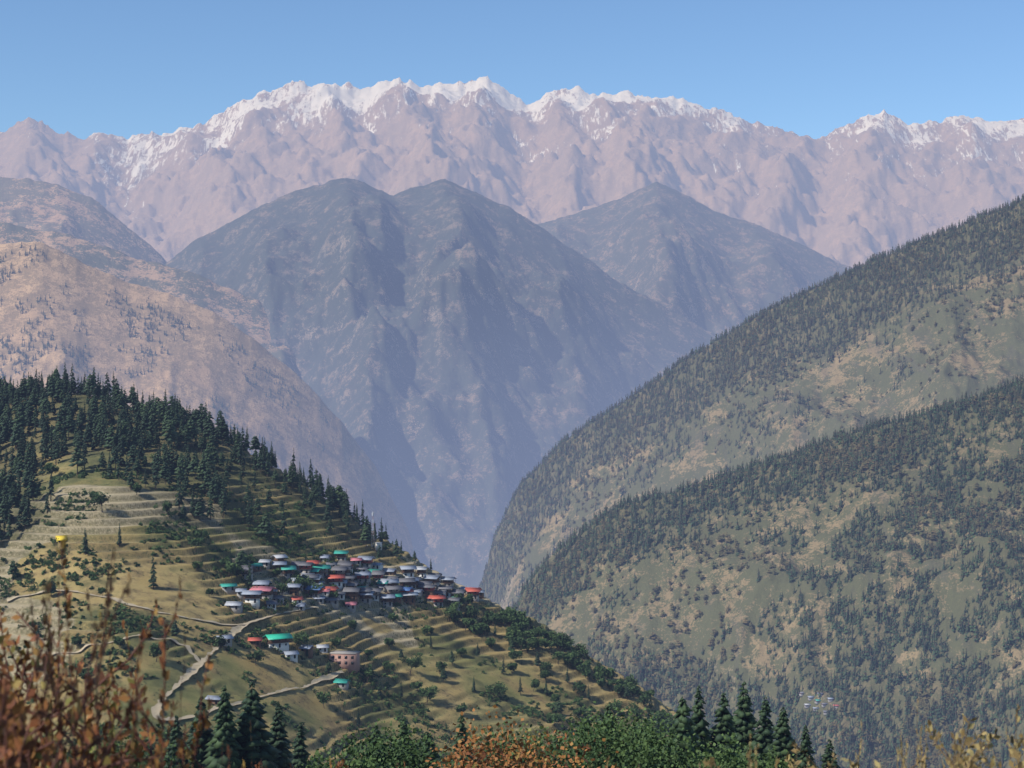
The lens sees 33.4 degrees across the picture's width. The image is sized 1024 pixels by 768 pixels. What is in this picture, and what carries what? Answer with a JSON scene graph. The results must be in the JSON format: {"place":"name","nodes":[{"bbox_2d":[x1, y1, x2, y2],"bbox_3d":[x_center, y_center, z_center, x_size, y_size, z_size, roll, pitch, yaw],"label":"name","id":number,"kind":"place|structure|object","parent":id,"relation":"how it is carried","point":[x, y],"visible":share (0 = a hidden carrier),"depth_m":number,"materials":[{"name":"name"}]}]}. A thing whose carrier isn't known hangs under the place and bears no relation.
{"place":"outdoors","nodes":[
{"label":"outdoors","id":0,"kind":"place"},
{"bbox_2d":[0,177,166,264],"bbox_3d":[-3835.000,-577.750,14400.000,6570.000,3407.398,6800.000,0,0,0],"label":"spur","id":1,"kind":"structure","parent":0,"point":[29,203],"depth_m":16620.64,"materials":[{"name":"brown stone"}]},
{"bbox_2d":[0,222,300,376],"bbox_3d":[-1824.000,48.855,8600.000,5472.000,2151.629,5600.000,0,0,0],"label":"ridge","id":2,"kind":"structure","parent":0,"point":[245,315],"depth_m":10633.16,"materials":[{"name":"brown stone"}]},
{"bbox_2d":[0,241,413,556],"bbox_3d":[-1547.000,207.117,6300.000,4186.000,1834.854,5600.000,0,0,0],"label":"ridge","id":3,"kind":"structure","parent":0,"point":[195,368],"depth_m":8124.56,"materials":[{"name":"brown stone"}]},
{"bbox_2d":[0,242,396,530],"bbox_3d":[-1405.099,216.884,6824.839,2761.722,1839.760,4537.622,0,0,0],"label":"ridge trees","id":4,"kind":"object","parent":3,"relation":"on","point":[118,349],"visible":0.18,"depth_m":8101.37,"materials":[{"name":"green plant"}]},
{"bbox_2d":[207,690,279,712],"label":"track","id":5,"kind":"structure","parent":0,"point":[234,703],"depth_m":685.34,"materials":[{"name":"beige soil"}]},
{"bbox_2d":[243,606,315,624],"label":"track","id":6,"kind":"structure","parent":0,"point":[294,609],"depth_m":779.00,"materials":[{"name":"beige soil"}]},
{"bbox_2d":[0,393,710,767],"bbox_3d":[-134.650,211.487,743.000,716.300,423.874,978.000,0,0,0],"label":"hill","id":7,"kind":"structure","parent":0,"point":[126,509],"depth_m":792.63,"materials":[{"name":"green plant"}]},
{"bbox_2d":[52,634,199,661],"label":"track","id":8,"kind":"structure","parent":7,"relation":"on","point":[188,647],"depth_m":703.38,"materials":[{"name":"beige soil"}]},
{"bbox_2d":[7,589,245,624],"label":"track","id":9,"kind":"structure","parent":7,"relation":"on","point":[113,598],"depth_m":739.82,"materials":[{"name":"beige soil"}]},
{"bbox_2d":[151,624,246,720],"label":"track","id":10,"kind":"structure","parent":7,"relation":"on","point":[157,708],"depth_m":686.32,"materials":[{"name":"beige soil"}]},
{"bbox_2d":[278,670,343,691],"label":"track","id":11,"kind":"structure","parent":7,"relation":"on","point":[332,675],"depth_m":744.59,"materials":[{"name":"beige soil"}]},
{"bbox_2d":[367,542,381,549],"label":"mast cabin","id":12,"kind":"object","parent":7,"relation":"on","point":[377,544],"visible":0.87,"depth_m":917.64,"materials":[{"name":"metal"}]},
{"bbox_2d":[0,430,818,767],"bbox_3d":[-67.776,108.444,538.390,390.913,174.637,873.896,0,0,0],"label":"broadleaf trees","id":13,"kind":"object","parent":7,"relation":"on","point":[642,748],"visible":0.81,"depth_m":758.51,"materials":[{"name":"green plant"}]},
{"bbox_2d":[0,363,840,767],"bbox_3d":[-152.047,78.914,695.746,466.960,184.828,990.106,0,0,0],"label":"conifers","id":14,"kind":"object","parent":7,"relation":"on","point":[258,743],"visible":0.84,"depth_m":873.74,"materials":[{"name":"green plant"}]},
{"bbox_2d":[55,535,838,714],"bbox_3d":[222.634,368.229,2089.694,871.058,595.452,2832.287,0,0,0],"label":"village","id":15,"kind":"object","parent":7,"relation":"on","point":[430,587],"visible":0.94,"depth_m":839.51,"materials":[{"name":"grey wood"}]},
{"bbox_2d":[165,178,717,587],"bbox_3d":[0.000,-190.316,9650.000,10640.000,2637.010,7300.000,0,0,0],"label":"mountain","id":16,"kind":"structure","parent":0,"point":[466,360],"depth_m":10667.42,"materials":[{"name":"grey stone"}]},
{"bbox_2d":[0,76,1023,266],"bbox_3d":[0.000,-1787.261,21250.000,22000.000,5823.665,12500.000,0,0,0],"label":"snowy mountain range","id":17,"kind":"structure","parent":0,"point":[862,189],"depth_m":23477.52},
{"bbox_2d":[0,0,1023,139],"label":"sky","id":18,"kind":"structure","parent":0,"point":[81,68],"materials":[{"name":"blue"}]},
{"bbox_2d":[537,182,852,335],"bbox_3d":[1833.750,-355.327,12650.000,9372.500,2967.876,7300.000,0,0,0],"label":"mountain","id":19,"kind":"structure","parent":0,"point":[702,266],"depth_m":14356.58,"materials":[{"name":"grey stone"}]},
{"bbox_2d":[479,194,1023,606],"bbox_3d":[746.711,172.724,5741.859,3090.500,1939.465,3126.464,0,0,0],"label":"trees","id":20,"kind":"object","parent":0,"point":[860,276],"depth_m":6580.74,"materials":[{"name":"green plant"}]},
{"bbox_2d":[480,200,1023,609],"bbox_3d":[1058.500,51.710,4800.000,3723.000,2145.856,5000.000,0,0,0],"label":"ridge","id":21,"kind":"structure","parent":0,"point":[993,362],"depth_m":6270.62,"materials":[{"name":"green plant"}]},
{"bbox_2d":[482,217,1023,767],"bbox_3d":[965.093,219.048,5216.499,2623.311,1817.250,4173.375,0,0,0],"label":"trees","id":22,"kind":"object","parent":21,"relation":"on","point":[782,561],"visible":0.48,"depth_m":3964.36,"materials":[{"name":"green plant"}]},
{"bbox_2d":[512,372,1023,767],"bbox_3d":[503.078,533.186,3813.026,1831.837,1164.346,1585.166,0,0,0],"label":"trees","id":23,"kind":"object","parent":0,"point":[1004,705],"depth_m":3786.66,"materials":[{"name":"green plant"}]},
{"bbox_2d":[516,385,1023,767],"bbox_3d":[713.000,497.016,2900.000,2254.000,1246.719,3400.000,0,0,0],"label":"ridge","id":24,"kind":"structure","parent":0,"point":[755,598],"depth_m":3760.64,"materials":[{"name":"green plant"}]},
{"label":"slope","id":25,"kind":"object","parent":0,"visible":0},
{"bbox_2d":[0,538,566,767],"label":"autumn shrub","id":26,"kind":"object","parent":25,"relation":"on","point":[19,744],"visible":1,"depth_m":2.92,"materials":[{"name":"brown plant"}]},
{"bbox_2d":[425,704,618,767],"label":"autumn bushes","id":27,"kind":"object","parent":25,"relation":"on","point":[516,759],"visible":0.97,"depth_m":90.02,"materials":[{"name":"brown plant"}]},
{"bbox_2d":[591,701,1023,767],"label":"dry shrub","id":28,"kind":"object","parent":25,"relation":"on","point":[970,760],"visible":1,"depth_m":4.61,"materials":[{"name":"brown plant"}]}
]}

